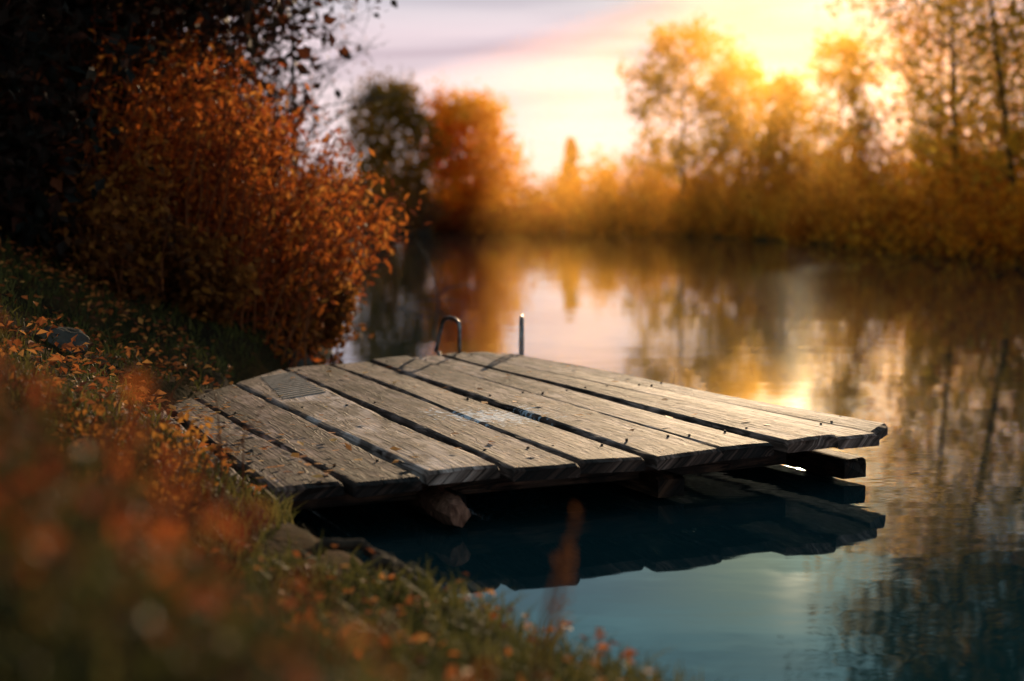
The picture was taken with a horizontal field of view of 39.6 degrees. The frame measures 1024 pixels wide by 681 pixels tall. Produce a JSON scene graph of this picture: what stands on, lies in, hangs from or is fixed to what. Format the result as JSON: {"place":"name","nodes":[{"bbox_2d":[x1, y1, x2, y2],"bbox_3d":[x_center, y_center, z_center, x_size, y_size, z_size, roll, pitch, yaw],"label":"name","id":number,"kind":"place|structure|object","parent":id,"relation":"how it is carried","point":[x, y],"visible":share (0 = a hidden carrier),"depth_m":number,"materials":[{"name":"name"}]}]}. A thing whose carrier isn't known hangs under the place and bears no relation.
{"place":"outdoors","nodes":[
{"label":"outdoors","id":0,"kind":"place"},
{"bbox_2d":[0,205,1021,680],"bbox_3d":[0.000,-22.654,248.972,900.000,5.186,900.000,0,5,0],"label":"ground","id":1,"kind":"structure","parent":0,"point":[278,541],"depth_m":6.35,"materials":[{"name":"soil"}]},
{"bbox_2d":[35,326,89,354],"bbox_3d":[-2.354,0.025,7.342,0.343,0.208,0.278,0,5,0],"label":"bank rock","id":2,"kind":"object","parent":1,"relation":"on","point":[67,334],"visible":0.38,"depth_m":7.27,"materials":[{"name":"stone"}]},
{"bbox_2d":[6,0,203,90],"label":"dark leaved tree","id":3,"kind":"object","parent":1,"relation":"on","point":[114,8],"visible":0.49,"depth_m":10.76,"materials":[{"name":"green plant"}]},
{"bbox_2d":[0,339,231,549],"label":"shrub","id":4,"kind":"object","parent":1,"relation":"on","point":[156,436],"visible":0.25,"depth_m":4.80,"materials":[{"name":"brown plant"}]},
{"bbox_2d":[0,0,255,248],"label":"dark leaved tree","id":5,"kind":"object","parent":1,"relation":"on","point":[75,34],"visible":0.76,"depth_m":9.94,"materials":[{"name":"black plant"}]},
{"bbox_2d":[0,209,287,505],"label":"fallen leaves","id":6,"kind":"object","parent":1,"relation":"on","point":[40,321],"visible":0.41,"depth_m":7.48,"materials":[{"name":"orange plant"}]},
{"bbox_2d":[1,353,306,575],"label":"grass","id":7,"kind":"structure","parent":1,"relation":"on","point":[277,514],"depth_m":4.85,"materials":[{"name":"green plant"}]},
{"bbox_2d":[0,217,320,482],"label":"grass","id":8,"kind":"structure","parent":1,"relation":"on","point":[26,357],"depth_m":8.56,"materials":[{"name":"green plant"}]},
{"bbox_2d":[0,0,351,261],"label":"tree","id":9,"kind":"object","parent":1,"relation":"on","point":[21,222],"visible":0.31,"depth_m":10.14,"materials":[{"name":"black plant"}]},
{"bbox_2d":[0,0,386,192],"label":"dark leaved tree","id":10,"kind":"object","parent":1,"relation":"on","point":[221,11],"visible":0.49,"depth_m":12.46,"materials":[{"name":"brown plant"}]},
{"bbox_2d":[0,317,390,680],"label":"shrub","id":11,"kind":"object","parent":1,"relation":"on","point":[38,554],"visible":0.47,"depth_m":1.56,"materials":[{"name":"orange plant"}]},
{"bbox_2d":[37,91,373,360],"bbox_3d":[-3.441,-2.135,18.675,2.639,3.591,17.651,-1,5,-8],"label":"autumn shrub","id":12,"kind":"object","parent":1,"relation":"on","point":[107,248],"visible":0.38,"depth_m":10.62,"materials":[{"name":"brown plant"}]},
{"bbox_2d":[72,0,397,164],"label":"dark leaved tree","id":13,"kind":"object","parent":1,"relation":"on","point":[296,59],"visible":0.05,"depth_m":15.42,"materials":[{"name":"brown plant"}]},
{"bbox_2d":[63,0,431,369],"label":"osier shrub","id":14,"kind":"object","parent":1,"relation":"on","point":[228,203],"visible":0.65,"depth_m":11.35,"materials":[{"name":"orange plant"}]},
{"bbox_2d":[0,371,536,680],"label":"shrub","id":15,"kind":"object","parent":1,"relation":"on","point":[255,512],"visible":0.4,"depth_m":1.40,"materials":[{"name":"orange plant"}]},
{"bbox_2d":[285,349,312,366],"bbox_3d":[-1.716,0.176,11.367,0.252,0.218,0.217,0,5,0],"label":"bank rock","id":16,"kind":"object","parent":1,"relation":"on","point":[300,363],"visible":0.36,"depth_m":11.30,"materials":[{"name":"stone"}]},
{"bbox_2d":[220,0,403,217],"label":"bare tree","id":17,"kind":"object","parent":1,"relation":"on","point":[292,67],"visible":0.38,"depth_m":19.61,"materials":[{"name":"brown plant"}]},
{"bbox_2d":[45,350,586,680],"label":"dry weeds","id":18,"kind":"object","parent":1,"relation":"on","point":[563,571],"visible":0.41,"depth_m":3.67,"materials":[{"name":"brown plant"}]},
{"bbox_2d":[239,511,421,585],"bbox_3d":[-0.564,0.745,4.617,0.553,0.373,0.647,-5,7,-41],"label":"rock","id":19,"kind":"object","parent":1,"relation":"on","point":[350,544],"visible":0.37,"depth_m":4.41,"materials":[{"name":"grey stone"}]},
{"bbox_2d":[7,425,658,680],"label":"fallen leaves","id":20,"kind":"object","parent":1,"relation":"on","point":[300,672],"visible":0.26,"depth_m":2.69,"materials":[{"name":"orange plant"}]},
{"bbox_2d":[0,313,735,680],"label":"grass","id":21,"kind":"structure","parent":1,"relation":"on","point":[324,665],"depth_m":1.76,"materials":[{"name":"green plant"}]},
{"bbox_2d":[292,156,453,235],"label":"riverside shrub","id":22,"kind":"object","parent":1,"relation":"on","point":[418,222],"visible":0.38,"depth_m":76.31,"materials":[{"name":"brown plant"}]},
{"bbox_2d":[330,64,473,224],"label":"oak tree","id":23,"kind":"object","parent":1,"relation":"on","point":[402,113],"visible":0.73,"depth_m":77.74,"materials":[{"name":"green plant"}]},
{"bbox_2d":[408,71,537,229],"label":"maple tree","id":24,"kind":"object","parent":1,"relation":"on","point":[462,116],"visible":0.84,"depth_m":80.57,"materials":[{"name":"orange plant"}]},
{"bbox_2d":[398,196,568,231],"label":"red shrub","id":25,"kind":"object","parent":1,"relation":"on","point":[484,220],"visible":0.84,"depth_m":80.32,"materials":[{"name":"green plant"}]},
{"bbox_2d":[145,352,887,527],"bbox_3d":[-0.538,0.873,7.593,3.338,1.169,4.162,-3,6,-27],"label":"wooden dock","id":26,"kind":"object","parent":1,"relation":"on","point":[657,452],"visible":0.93,"depth_m":6.53,"materials":[{"name":"brown wood"}]},
{"bbox_2d":[161,354,770,478],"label":"fallen leaves","id":27,"kind":"object","parent":26,"relation":"on","point":[348,446],"visible":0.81,"depth_m":6.44,"materials":[{"name":"orange plant"}]},
{"bbox_2d":[434,315,523,355],"bbox_3d":[-0.219,0.519,10.141,0.660,1.404,0.370,-1,5,-7],"label":"ladder handrail","id":28,"kind":"object","parent":26,"relation":"attached to","point":[521,333],"visible":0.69,"depth_m":10.01,"materials":[{"name":"metal"}]},
{"bbox_2d":[557,136,583,214],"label":"conifer","id":29,"kind":"object","parent":1,"relation":"on","point":[571,153],"visible":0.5,"depth_m":96.06,"materials":[{"name":"orange plant"}]},
{"bbox_2d":[284,135,1023,220],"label":"distant tree row","id":30,"kind":"object","parent":1,"relation":"on","point":[559,198],"visible":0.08,"depth_m":85.96,"materials":[{"name":"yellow plant"}]},
{"bbox_2d":[615,9,759,201],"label":"birch tree","id":31,"kind":"object","parent":1,"relation":"on","point":[680,151],"visible":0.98,"depth_m":70.42,"materials":[{"name":"yellow plant"}]},
{"bbox_2d":[685,54,792,182],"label":"birch tree","id":32,"kind":"object","parent":1,"relation":"on","point":[754,76],"visible":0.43,"depth_m":72.75,"materials":[{"name":"yellow plant"}]},
{"bbox_2d":[547,28,1023,264],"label":"riverside thicket","id":33,"kind":"object","parent":1,"relation":"on","point":[838,206],"visible":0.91,"depth_m":50.63,"materials":[{"name":"orange plant"}]},
{"bbox_2d":[737,68,837,193],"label":"birch tree","id":34,"kind":"object","parent":1,"relation":"on","point":[780,83],"visible":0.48,"depth_m":63.85,"materials":[{"name":"yellow plant"}]},
{"bbox_2d":[776,24,897,179],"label":"birch tree","id":35,"kind":"object","parent":1,"relation":"on","point":[844,45],"visible":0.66,"depth_m":61.02,"materials":[{"name":"yellow plant"}]},
{"bbox_2d":[815,0,1023,224],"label":"riverside tree","id":36,"kind":"object","parent":1,"relation":"on","point":[923,142],"visible":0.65,"depth_m":40.67,"materials":[{"name":"yellow plant"}]},
{"bbox_2d":[831,0,1023,189],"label":"riverside tree","id":37,"kind":"object","parent":1,"relation":"on","point":[942,51],"visible":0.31,"depth_m":49.10,"materials":[{"name":"yellow plant"}]},
{"bbox_2d":[896,0,1023,213],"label":"riverside tree","id":38,"kind":"object","parent":1,"relation":"on","point":[1015,143],"visible":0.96,"depth_m":33.89,"materials":[{"name":"orange plant"}]},
{"bbox_2d":[977,6,1023,163],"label":"riverside tree","id":39,"kind":"object","parent":1,"relation":"on","point":[998,115],"visible":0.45,"depth_m":36.15,"materials":[{"name":"orange plant"}]},
{"bbox_2d":[988,0,1018,208],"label":"riverside tree","id":40,"kind":"object","parent":1,"relation":"on","point":[1003,115],"visible":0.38,"depth_m":35.58,"materials":[{"name":"brown plant"}]},
{"bbox_2d":[153,0,1023,208],"label":"sky","id":41,"kind":"structure","parent":0,"point":[555,61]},
{"bbox_2d":[245,231,1023,680],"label":"lake water","id":42,"kind":"structure","parent":0,"point":[903,559],"depth_m":6.63,"materials":[{"name":"blue liquid"}]},
{"bbox_2d":[401,239,476,312],"bbox_3d":[-1.062,-0.737,18.054,0.997,1.071,1.924,2,6,18],"label":"fallen branch","id":43,"kind":"object","parent":42,"relation":"in","point":[437,300],"visible":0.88,"depth_m":18.74,"materials":[{"name":"brown wood"}]}
]}

